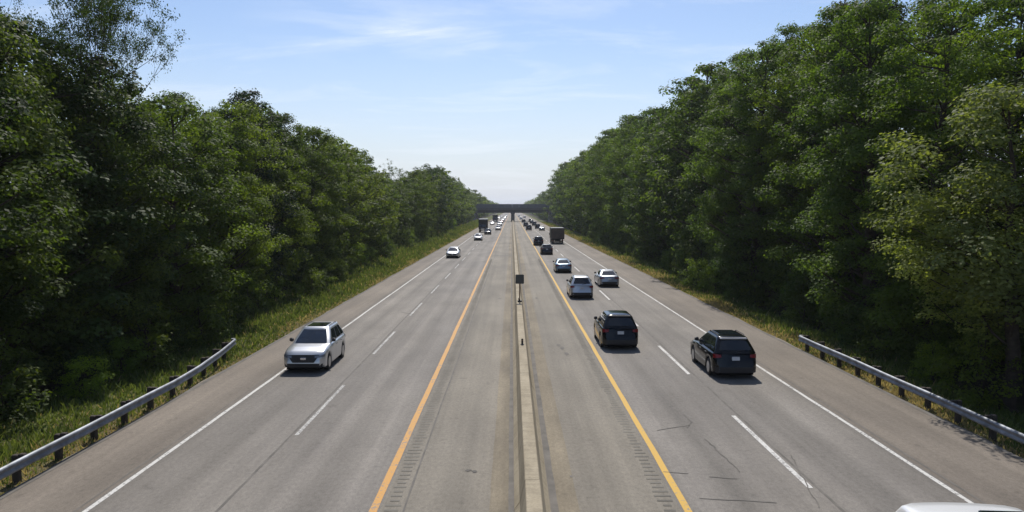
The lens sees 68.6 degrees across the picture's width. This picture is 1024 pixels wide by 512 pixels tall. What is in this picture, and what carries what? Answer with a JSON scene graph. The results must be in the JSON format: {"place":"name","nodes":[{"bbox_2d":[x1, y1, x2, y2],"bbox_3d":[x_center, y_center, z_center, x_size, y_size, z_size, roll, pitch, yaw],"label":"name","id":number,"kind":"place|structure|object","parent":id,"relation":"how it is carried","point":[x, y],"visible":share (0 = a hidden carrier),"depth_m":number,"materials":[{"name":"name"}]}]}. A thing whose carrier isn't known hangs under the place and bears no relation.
{"place":"outdoors","nodes":[
{"label":"outdoors","id":0,"kind":"place"},
{"bbox_2d":[0,213,503,511],"bbox_3d":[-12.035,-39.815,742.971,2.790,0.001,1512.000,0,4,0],"label":"shoulder","id":1,"kind":"object","parent":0,"point":[75,483],"visible":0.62,"depth_m":25.22},
{"bbox_2d":[0,221,488,499],"bbox_3d":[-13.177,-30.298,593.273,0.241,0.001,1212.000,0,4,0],"label":"road dirt","id":2,"kind":"structure","parent":1,"relation":"on","point":[9,492],"depth_m":27.01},
{"bbox_2d":[80,213,508,511],"bbox_3d":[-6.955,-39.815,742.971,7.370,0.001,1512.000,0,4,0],"label":"road","id":3,"kind":"structure","parent":0,"point":[338,453],"depth_m":25.68,"materials":[{"name":"grey asphalt"}]},
{"bbox_2d":[82,238,469,511],"bbox_3d":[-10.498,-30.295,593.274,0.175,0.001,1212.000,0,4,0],"label":"road edge line","id":4,"kind":"object","parent":3,"relation":"on","point":[155,461],"visible":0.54,"depth_m":24.54,"materials":[{"name":"white paint"}]},
{"bbox_2d":[215,234,486,511],"bbox_3d":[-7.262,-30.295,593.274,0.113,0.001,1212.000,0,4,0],"label":"road seam","id":5,"kind":"object","parent":3,"relation":"on","point":[258,468],"visible":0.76,"depth_m":25.66,"materials":[{"name":"grey asphalt"}]},
{"bbox_2d":[369,213,509,511],"bbox_3d":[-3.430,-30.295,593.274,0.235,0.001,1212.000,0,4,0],"label":"road yellow line","id":6,"kind":"object","parent":3,"relation":"on","point":[386,482],"visible":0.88,"depth_m":26.02,"materials":[{"name":"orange paint"}]},
{"bbox_2d":[284,321,344,368],"bbox_3d":[-9.400,4.245,36.076,2.163,1.827,4.677,0,4,0],"label":"suv","id":7,"kind":"object","parent":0,"point":[318,345],"visible":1,"depth_m":35.07,"materials":[{"name":"silver metal"}]},
{"bbox_2d":[0,213,1023,494],"bbox_3d":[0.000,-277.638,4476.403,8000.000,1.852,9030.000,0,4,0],"label":"ground","id":8,"kind":"structure","parent":0,"point":[778,311],"depth_m":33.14,"materials":[{"name":"green plant"}]},
{"bbox_2d":[0,344,55,426],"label":"shrub","id":9,"kind":"object","parent":8,"relation":"on","point":[7,387],"visible":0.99,"depth_m":26.40,"materials":[{"name":"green plant"}]},
{"bbox_2d":[0,36,56,351],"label":"broadleaf tree","id":10,"kind":"object","parent":8,"relation":"on","point":[3,156],"visible":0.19,"depth_m":30.20,"materials":[{"name":"green plant"}]},
{"bbox_2d":[0,17,94,310],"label":"broadleaf tree","id":11,"kind":"object","parent":8,"relation":"on","point":[48,80],"visible":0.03,"depth_m":36.63,"materials":[{"name":"green plant"}]},
{"bbox_2d":[0,94,100,373],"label":"broadleaf tree","id":12,"kind":"object","parent":8,"relation":"on","point":[13,313],"visible":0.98,"depth_m":25.39,"materials":[{"name":"green plant"}]},
{"bbox_2d":[0,11,122,401],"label":"broadleaf tree","id":13,"kind":"object","parent":8,"relation":"on","point":[41,138],"visible":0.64,"depth_m":29.68,"materials":[{"name":"green plant"}]},
{"bbox_2d":[0,13,164,383],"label":"broadleaf tree","id":14,"kind":"object","parent":8,"relation":"on","point":[44,43],"visible":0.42,"depth_m":33.15,"materials":[{"name":"green plant"}]},
{"bbox_2d":[51,355,114,399],"bbox_3d":[-17.234,4.851,29.943,2.571,1.736,2.296,3,5,41],"label":"shrub","id":15,"kind":"object","parent":8,"relation":"on","point":[67,378],"visible":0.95,"depth_m":29.77,"materials":[{"name":"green plant"}]},
{"bbox_2d":[61,343,120,388],"bbox_3d":[-18.045,4.724,32.075,2.184,1.936,1.898,-3,5,-43],"label":"shrub","id":16,"kind":"object","parent":8,"relation":"on","point":[94,356],"visible":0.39,"depth_m":32.05,"materials":[{"name":"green plant"}]},
{"bbox_2d":[0,74,186,365],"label":"broadleaf tree","id":17,"kind":"object","parent":8,"relation":"on","point":[128,310],"visible":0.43,"depth_m":35.40,"materials":[{"name":"green plant"}]},
{"bbox_2d":[0,0,188,360],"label":"sparse tree","id":18,"kind":"object","parent":8,"relation":"on","point":[100,19],"visible":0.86,"depth_m":34.80,"materials":[{"name":"green plant"}]},
{"bbox_2d":[20,0,180,169],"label":"sparse tree","id":19,"kind":"object","parent":8,"relation":"on","point":[56,32],"visible":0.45,"depth_m":36.89,"materials":[{"name":"green plant"}]},
{"bbox_2d":[3,47,204,361],"bbox_3d":[-20.599,-2.393,37.275,10.046,15.474,9.201,1,4,19],"label":"broadleaf tree","id":20,"kind":"object","parent":8,"relation":"on","point":[130,92],"visible":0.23,"depth_m":36.78,"materials":[{"name":"green plant"}]},
{"bbox_2d":[33,74,184,321],"bbox_3d":[-24.614,-2.942,44.026,10.150,15.704,7.808,1,4,12],"label":"broadleaf tree","id":21,"kind":"object","parent":8,"relation":"on","point":[136,151],"visible":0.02,"depth_m":44.21,"materials":[{"name":"green plant"}]},
{"bbox_2d":[0,338,235,483],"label":"guardrail","id":22,"kind":"object","parent":8,"relation":"on","point":[17,464],"visible":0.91,"depth_m":24.40,"materials":[{"name":"metal"}]},
{"bbox_2d":[95,336,151,379],"bbox_3d":[-17.775,4.610,33.947,2.555,1.974,2.282,2,4,28],"label":"shrub","id":23,"kind":"object","parent":8,"relation":"on","point":[129,361],"visible":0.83,"depth_m":33.90,"materials":[{"name":"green plant"}]},
{"bbox_2d":[110,300,181,370],"bbox_3d":[-17.641,3.855,36.017,3.448,3.297,4.963,-3,4,-36],"label":"shrub","id":24,"kind":"object","parent":8,"relation":"on","point":[159,351],"visible":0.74,"depth_m":35.95,"materials":[{"name":"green plant"}]},
{"bbox_2d":[149,313,193,355],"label":"shrub","id":25,"kind":"object","parent":8,"relation":"on","point":[176,340],"visible":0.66,"depth_m":38.82,"materials":[{"name":"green plant"}]},
{"bbox_2d":[118,90,242,286],"bbox_3d":[-26.673,-4.680,59.188,10.303,16.719,10.628,0,4,4],"label":"broadleaf tree","id":26,"kind":"object","parent":8,"relation":"on","point":[177,96],"visible":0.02,"depth_m":58.12,"materials":[{"name":"green plant"}]},
{"bbox_2d":[105,93,264,347],"bbox_3d":[-18.891,-1.928,42.020,10.938,14.156,10.165,2,4,26],"label":"broadleaf tree","id":27,"kind":"object","parent":8,"relation":"on","point":[173,297],"visible":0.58,"depth_m":41.60,"materials":[{"name":"green plant"}]},
{"bbox_2d":[170,293,233,348],"bbox_3d":[-17.289,3.573,41.611,3.894,3.049,3.385,1,4,21],"label":"shrub","id":28,"kind":"object","parent":8,"relation":"on","point":[213,319],"visible":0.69,"depth_m":41.10,"materials":[{"name":"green plant"}]},
{"bbox_2d":[149,114,293,322],"bbox_3d":[-19.426,-2.158,47.507,8.646,13.649,8.382,0,4,5],"label":"broadleaf tree","id":29,"kind":"object","parent":8,"relation":"on","point":[240,301],"visible":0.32,"depth_m":47.75,"materials":[{"name":"green plant"}]},
{"bbox_2d":[205,295,243,336],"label":"shrub","id":30,"kind":"object","parent":8,"relation":"on","point":[227,313],"visible":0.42,"depth_m":44.55,"materials":[{"name":"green plant"}]},
{"bbox_2d":[179,99,286,307],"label":"broadleaf tree","id":31,"kind":"object","parent":8,"relation":"on","point":[252,130],"visible":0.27,"depth_m":52.80,"materials":[{"name":"green plant"}]},
{"bbox_2d":[194,87,300,302],"bbox_3d":[-20.524,-4.592,58.124,8.698,16.676,9.497,0,4,-1],"label":"broadleaf tree","id":32,"kind":"object","parent":8,"relation":"on","point":[242,97],"visible":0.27,"depth_m":57.54,"materials":[{"name":"green plant"}]},
{"bbox_2d":[230,277,266,315],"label":"shrub","id":33,"kind":"object","parent":8,"relation":"on","point":[253,304],"visible":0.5,"depth_m":51.66,"materials":[{"name":"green plant"}]},
{"bbox_2d":[250,268,285,307],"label":"shrub","id":34,"kind":"object","parent":8,"relation":"on","point":[269,301],"visible":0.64,"depth_m":55.54,"materials":[{"name":"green plant"}]},
{"bbox_2d":[222,113,331,295],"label":"broadleaf tree","id":35,"kind":"object","parent":8,"relation":"on","point":[303,213],"visible":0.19,"depth_m":60.99,"materials":[{"name":"green plant"}]},
{"bbox_2d":[253,113,335,285],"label":"broadleaf tree","id":36,"kind":"object","parent":8,"relation":"on","point":[286,122],"visible":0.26,"depth_m":67.79,"materials":[{"name":"green plant"}]},
{"bbox_2d":[295,267,328,295],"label":"shrub","id":37,"kind":"object","parent":8,"relation":"on","point":[314,285],"visible":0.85,"depth_m":62.95,"materials":[{"name":"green plant"}]},
{"bbox_2d":[270,125,364,276],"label":"broadleaf tree","id":38,"kind":"object","parent":8,"relation":"on","point":[314,133],"visible":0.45,"depth_m":73.57,"materials":[{"name":"green plant"}]},
{"bbox_2d":[290,136,374,269],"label":"broadleaf tree","id":39,"kind":"object","parent":8,"relation":"on","point":[340,231],"visible":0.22,"depth_m":82.18,"materials":[{"name":"green plant"}]},
{"bbox_2d":[295,151,382,263],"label":"broadleaf tree","id":40,"kind":"object","parent":8,"relation":"on","point":[353,198],"visible":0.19,"depth_m":89.64,"materials":[{"name":"green plant"}]},
{"bbox_2d":[317,145,399,257],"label":"broadleaf tree","id":41,"kind":"object","parent":8,"relation":"on","point":[376,197],"visible":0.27,"depth_m":95.81,"materials":[{"name":"green plant"}]},
{"bbox_2d":[350,169,390,252],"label":"broadleaf tree","id":42,"kind":"object","parent":8,"relation":"on","point":[370,241],"visible":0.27,"depth_m":102.77,"materials":[{"name":"green plant"}]},
{"bbox_2d":[350,176,401,249],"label":"broadleaf tree","id":43,"kind":"object","parent":8,"relation":"on","point":[392,195],"visible":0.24,"depth_m":110.17,"materials":[{"name":"green plant"}]},
{"bbox_2d":[377,184,414,244],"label":"broadleaf tree","id":44,"kind":"object","parent":8,"relation":"on","point":[401,210],"visible":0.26,"depth_m":126.83,"materials":[{"name":"green plant"}]},
{"bbox_2d":[394,178,428,237],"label":"broadleaf tree","id":45,"kind":"object","parent":8,"relation":"on","point":[412,223],"visible":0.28,"depth_m":144.58,"materials":[{"name":"green plant"}]},
{"bbox_2d":[396,170,438,237],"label":"broadleaf tree","id":46,"kind":"object","parent":8,"relation":"on","point":[413,181],"visible":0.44,"depth_m":153.16,"materials":[{"name":"green plant"}]},
{"bbox_2d":[409,163,452,231],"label":"broadleaf tree","id":47,"kind":"object","parent":8,"relation":"on","point":[434,171],"visible":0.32,"depth_m":183.71,"materials":[{"name":"green plant"}]},
{"bbox_2d":[427,167,459,229],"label":"broadleaf tree","id":48,"kind":"object","parent":8,"relation":"on","point":[449,186],"visible":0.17,"depth_m":201.41,"materials":[{"name":"green plant"}]},
{"bbox_2d":[472,204,554,222],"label":"overpass bridge","id":49,"kind":"structure","parent":8,"relation":"on","point":[512,209],"depth_m":419.22,"materials":[{"name":"concrete"}]},
{"bbox_2d":[565,153,595,234],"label":"broadleaf tree","id":50,"kind":"object","parent":8,"relation":"on","point":[581,220],"visible":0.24,"depth_m":213.59,"materials":[{"name":"green plant"}]},
{"bbox_2d":[571,129,613,236],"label":"broadleaf tree","id":51,"kind":"object","parent":8,"relation":"on","point":[591,208],"visible":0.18,"depth_m":177.04,"materials":[{"name":"green plant"}]},
{"bbox_2d":[579,138,618,241],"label":"broadleaf tree","id":52,"kind":"object","parent":8,"relation":"on","point":[594,216],"visible":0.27,"depth_m":169.51,"materials":[{"name":"green plant"}]},
{"bbox_2d":[587,130,627,241],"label":"broadleaf tree","id":53,"kind":"object","parent":8,"relation":"on","point":[600,153],"visible":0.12,"depth_m":158.44,"materials":[{"name":"green plant"}]},
{"bbox_2d":[596,114,638,241],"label":"broadleaf tree","id":54,"kind":"object","parent":8,"relation":"on","point":[624,118],"visible":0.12,"depth_m":148.97,"materials":[{"name":"green plant"}]},
{"bbox_2d":[597,128,643,250],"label":"broadleaf tree","id":55,"kind":"object","parent":8,"relation":"on","point":[610,207],"visible":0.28,"depth_m":140.35,"materials":[{"name":"green plant"}]},
{"bbox_2d":[606,114,655,251],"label":"broadleaf tree","id":56,"kind":"object","parent":8,"relation":"on","point":[619,171],"visible":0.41,"depth_m":132.31,"materials":[{"name":"green plant"}]},
{"bbox_2d":[618,109,657,254],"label":"broadleaf tree","id":57,"kind":"object","parent":8,"relation":"on","point":[628,222],"visible":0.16,"depth_m":124.24,"materials":[{"name":"green plant"}]},
{"bbox_2d":[618,122,686,263],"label":"broadleaf tree","id":58,"kind":"object","parent":8,"relation":"on","point":[642,237],"visible":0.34,"depth_m":107.78,"materials":[{"name":"green plant"}]},
{"bbox_2d":[623,106,683,259],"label":"broadleaf tree","id":59,"kind":"object","parent":8,"relation":"on","point":[647,126],"visible":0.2,"depth_m":114.66,"materials":[{"name":"green plant"}]},
{"bbox_2d":[643,107,697,265],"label":"broadleaf tree","id":60,"kind":"object","parent":8,"relation":"on","point":[664,196],"visible":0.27,"depth_m":99.79,"materials":[{"name":"green plant"}]},
{"bbox_2d":[643,75,718,271],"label":"broadleaf tree","id":61,"kind":"object","parent":8,"relation":"on","point":[691,116],"visible":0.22,"depth_m":92.14,"materials":[{"name":"green plant"}]},
{"bbox_2d":[635,60,754,275],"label":"broadleaf tree","id":62,"kind":"object","parent":8,"relation":"on","point":[673,121],"visible":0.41,"depth_m":83.38,"materials":[{"name":"green plant"}]},
{"bbox_2d":[677,257,713,290],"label":"shrub","id":63,"kind":"object","parent":8,"relation":"on","point":[704,271],"visible":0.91,"depth_m":70.53,"materials":[{"name":"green plant"}]},
{"bbox_2d":[676,73,772,278],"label":"broadleaf tree","id":64,"kind":"object","parent":8,"relation":"on","point":[689,200],"visible":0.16,"depth_m":77.51,"materials":[{"name":"green plant"}]},
{"bbox_2d":[697,51,780,293],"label":"broadleaf tree","id":65,"kind":"object","parent":8,"relation":"on","point":[716,179],"visible":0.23,"depth_m":68.43,"materials":[{"name":"green plant"}]},
{"bbox_2d":[681,39,827,303],"bbox_3d":[20.339,-6.831,62.808,12.895,21.856,11.320,2,4,27],"label":"broadleaf tree","id":66,"kind":"object","parent":8,"relation":"on","point":[755,261],"visible":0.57,"depth_m":61.88,"materials":[{"name":"green plant"}]},
{"bbox_2d":[739,272,772,305],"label":"shrub","id":67,"kind":"object","parent":8,"relation":"on","point":[753,292],"visible":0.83,"depth_m":60.99,"materials":[{"name":"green plant"}]},
{"bbox_2d":[541,222,1023,458],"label":"grass","id":68,"kind":"structure","parent":8,"relation":"on","point":[761,319],"depth_m":42.58,"materials":[{"name":"green plant"}]},
{"bbox_2d":[743,22,825,285],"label":"broadleaf tree","id":69,"kind":"object","parent":8,"relation":"on","point":[788,30],"visible":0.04,"depth_m":70.73,"materials":[{"name":"green plant"}]},
{"bbox_2d":[741,21,861,315],"bbox_3d":[22.577,-6.249,55.722,8.511,21.719,11.099,-2,4,-23],"label":"broadleaf tree","id":70,"kind":"object","parent":8,"relation":"on","point":[811,245],"visible":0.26,"depth_m":56.31,"materials":[{"name":"green plant"}]},
{"bbox_2d":[782,281,824,325],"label":"shrub","id":71,"kind":"object","parent":8,"relation":"on","point":[809,317],"visible":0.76,"depth_m":50.07,"materials":[{"name":"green plant"}]},
{"bbox_2d":[784,0,887,255],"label":"tree","id":72,"kind":"object","parent":8,"relation":"on","point":[844,9],"visible":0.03,"depth_m":55.09,"materials":[{"name":"green plant"}]},
{"bbox_2d":[753,0,933,330],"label":"broadleaf tree","id":73,"kind":"object","parent":8,"relation":"on","point":[826,15],"visible":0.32,"depth_m":49.60,"materials":[{"name":"green plant"}]},
{"bbox_2d":[774,0,961,314],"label":"broadleaf tree","id":74,"kind":"object","parent":8,"relation":"on","point":[902,14],"visible":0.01,"depth_m":54.89,"materials":[{"name":"green plant"}]},
{"bbox_2d":[803,0,935,269],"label":"tree","id":75,"kind":"object","parent":8,"relation":"on","point":[824,236],"visible":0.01,"depth_m":50.63,"materials":[{"name":"green plant"}]},
{"bbox_2d":[787,0,960,348],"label":"broadleaf tree","id":76,"kind":"object","parent":8,"relation":"on","point":[857,157],"visible":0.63,"depth_m":41.82,"materials":[{"name":"green plant"}]},
{"bbox_2d":[850,294,918,360],"bbox_3d":[19.731,3.720,39.166,3.553,3.528,4.087,-1,4,-20],"label":"shrub","id":77,"kind":"object","parent":8,"relation":"on","point":[877,343],"visible":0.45,"depth_m":39.18,"materials":[{"name":"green plant"}]},
{"bbox_2d":[798,335,1023,443],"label":"guardrail","id":78,"kind":"object","parent":8,"relation":"on","point":[992,424],"visible":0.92,"depth_m":28.09,"materials":[{"name":"metal"}]},
{"bbox_2d":[886,323,972,376],"bbox_3d":[19.977,4.432,36.060,2.593,2.643,3.733,-4,5,-44],"label":"shrub","id":79,"kind":"object","parent":8,"relation":"on","point":[929,335],"visible":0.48,"depth_m":35.58,"materials":[{"name":"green plant"}]},
{"bbox_2d":[836,0,1023,367],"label":"broadleaf tree","id":80,"kind":"object","parent":8,"relation":"on","point":[961,57],"visible":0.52,"depth_m":35.88,"materials":[{"name":"green plant"}]},
{"bbox_2d":[905,340,965,387],"bbox_3d":[18.771,4.827,33.610,2.186,2.042,2.677,0,4,7],"label":"shrub","id":81,"kind":"object","parent":8,"relation":"on","point":[927,347],"visible":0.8,"depth_m":33.46,"materials":[{"name":"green plant"}]},
{"bbox_2d":[856,0,1023,332],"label":"broadleaf tree","id":82,"kind":"object","parent":8,"relation":"on","point":[920,3],"visible":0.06,"depth_m":45.89,"materials":[{"name":"green plant"}]},
{"bbox_2d":[860,82,1023,411],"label":"broadleaf tree","id":83,"kind":"object","parent":8,"relation":"on","point":[1010,101],"visible":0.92,"depth_m":29.27,"materials":[{"name":"green plant"}]},
{"bbox_2d":[868,169,1023,394],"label":"broadleaf tree","id":84,"kind":"object","parent":8,"relation":"on","point":[983,329],"visible":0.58,"depth_m":30.33,"materials":[{"name":"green plant"}]},
{"bbox_2d":[921,0,1023,364],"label":"broadleaf tree","id":85,"kind":"object","parent":8,"relation":"on","point":[1016,78],"visible":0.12,"depth_m":38.47,"materials":[{"name":"green plant"}]},
{"bbox_2d":[927,332,1023,411],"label":"shrub","id":86,"kind":"object","parent":8,"relation":"on","point":[985,399],"visible":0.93,"depth_m":29.86,"materials":[{"name":"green plant"}]},
{"bbox_2d":[0,0,1023,207],"label":"sky","id":87,"kind":"structure","parent":0,"point":[496,94],"materials":[{"name":"blue"}]},
{"bbox_2d":[379,213,681,511],"bbox_3d":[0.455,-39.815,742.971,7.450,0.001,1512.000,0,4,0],"label":"median","id":88,"kind":"object","parent":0,"point":[608,472],"visible":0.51,"depth_m":26.04,"materials":[{"name":"concrete"}]},
{"bbox_2d":[402,223,506,511],"bbox_3d":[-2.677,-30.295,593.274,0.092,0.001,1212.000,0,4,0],"label":"road seam","id":89,"kind":"object","parent":88,"relation":"on","point":[413,482],"visible":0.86,"depth_m":25.90,"materials":[{"name":"grey asphalt"}]},
{"bbox_2d":[489,222,511,511],"bbox_3d":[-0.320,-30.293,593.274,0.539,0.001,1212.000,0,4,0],"label":"road dust","id":90,"kind":"object","parent":88,"relation":"on","point":[499,486],"visible":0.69,"depth_m":26.15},
{"bbox_2d":[508,246,513,511],"bbox_3d":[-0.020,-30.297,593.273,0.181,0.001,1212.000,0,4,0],"label":"road dirt","id":91,"kind":"structure","parent":88,"relation":"on","point":[511,484],"depth_m":26.25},
{"bbox_2d":[384,259,675,510],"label":"road rumble grooves","id":92,"kind":"object","parent":88,"relation":"on","point":[458,342],"visible":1,"depth_m":25.66,"materials":[{"name":"grey asphalt"}]},
{"bbox_2d":[512,221,550,511],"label":"median barrier","id":93,"kind":"object","parent":88,"relation":"on","point":[530,489],"visible":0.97,"depth_m":23.93,"materials":[{"name":"concrete"}]},
{"bbox_2d":[514,225,558,511],"bbox_3d":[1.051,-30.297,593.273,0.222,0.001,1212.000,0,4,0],"label":"road dirt","id":94,"kind":"structure","parent":88,"relation":"on","point":[551,487],"depth_m":25.77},
{"bbox_2d":[514,221,579,511],"bbox_3d":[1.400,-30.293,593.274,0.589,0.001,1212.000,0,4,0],"label":"road dust","id":95,"kind":"object","parent":88,"relation":"on","point":[567,500],"visible":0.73,"depth_m":26.15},
{"bbox_2d":[566,275,592,297],"bbox_3d":[5.750,2.473,63.930,2.163,1.827,4.677,0,4,0],"label":"suv","id":96,"kind":"object","parent":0,"point":[579,285],"visible":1,"depth_m":61.77,"materials":[{"name":"silver metal"}]},
{"bbox_2d":[594,269,618,285],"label":"car","id":97,"kind":"object","parent":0,"point":[606,276],"visible":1,"depth_m":71.05,"materials":[{"name":"silver metal"}]},
{"bbox_2d":[594,310,637,346],"bbox_3d":[5.720,3.892,41.760,2.184,1.810,4.722,0,4,0],"label":"suv","id":98,"kind":"object","parent":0,"point":[615,327],"visible":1,"depth_m":39.60,"materials":[{"name":"blue paint"}]},
{"bbox_2d":[690,330,755,374],"bbox_3d":[9.750,4.307,34.972,2.184,1.844,4.722,0,4,0],"label":"suv","id":99,"kind":"object","parent":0,"point":[724,352],"visible":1,"depth_m":32.91,"materials":[{"name":"black paint"}]},
{"bbox_2d":[515,213,975,511],"bbox_3d":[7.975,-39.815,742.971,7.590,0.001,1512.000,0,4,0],"label":"road","id":100,"kind":"structure","parent":0,"point":[844,466],"depth_m":25.11,"materials":[{"name":"grey asphalt"}]},
{"bbox_2d":[517,217,691,511],"bbox_3d":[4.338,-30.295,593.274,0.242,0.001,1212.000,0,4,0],"label":"road yellow line","id":101,"kind":"object","parent":100,"relation":"on","point":[675,488],"visible":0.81,"depth_m":26.02,"materials":[{"name":"paint"}]},
{"bbox_2d":[543,237,812,487],"bbox_3d":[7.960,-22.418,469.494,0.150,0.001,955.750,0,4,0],"label":"road lane line","id":102,"kind":"object","parent":100,"relation":"on","point":[780,459],"visible":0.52,"depth_m":24.11,"materials":[{"name":"white paint"}]},
{"bbox_2d":[526,221,845,511],"bbox_3d":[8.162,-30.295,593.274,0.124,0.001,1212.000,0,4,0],"label":"road seam","id":103,"kind":"object","parent":100,"relation":"on","point":[810,481],"visible":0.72,"depth_m":25.90,"materials":[{"name":"grey asphalt"}]},
{"bbox_2d":[526,217,972,502],"bbox_3d":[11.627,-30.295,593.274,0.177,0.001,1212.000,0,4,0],"label":"road edge line","id":104,"kind":"object","parent":100,"relation":"on","point":[908,462],"visible":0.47,"depth_m":25.31,"materials":[{"name":"white paint"}]},
{"bbox_2d":[520,213,1023,510],"bbox_3d":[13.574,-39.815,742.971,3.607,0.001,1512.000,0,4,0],"label":"shoulder","id":105,"kind":"object","parent":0,"point":[983,471],"visible":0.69,"depth_m":27.44},
{"bbox_2d":[568,243,985,503],"bbox_3d":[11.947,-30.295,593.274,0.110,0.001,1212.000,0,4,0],"label":"road seam","id":106,"kind":"object","parent":105,"relation":"on","point":[846,416],"visible":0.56,"depth_m":25.09,"materials":[{"name":"grey asphalt"}]},
{"bbox_2d":[565,234,1023,461],"bbox_3d":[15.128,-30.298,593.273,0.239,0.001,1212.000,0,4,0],"label":"road dirt","id":107,"kind":"structure","parent":105,"relation":"on","point":[965,431],"depth_m":31.76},
{"bbox_2d":[896,502,1023,511],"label":"van","id":108,"kind":"object","parent":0,"point":[942,507],"visible":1,"depth_m":12.71,"materials":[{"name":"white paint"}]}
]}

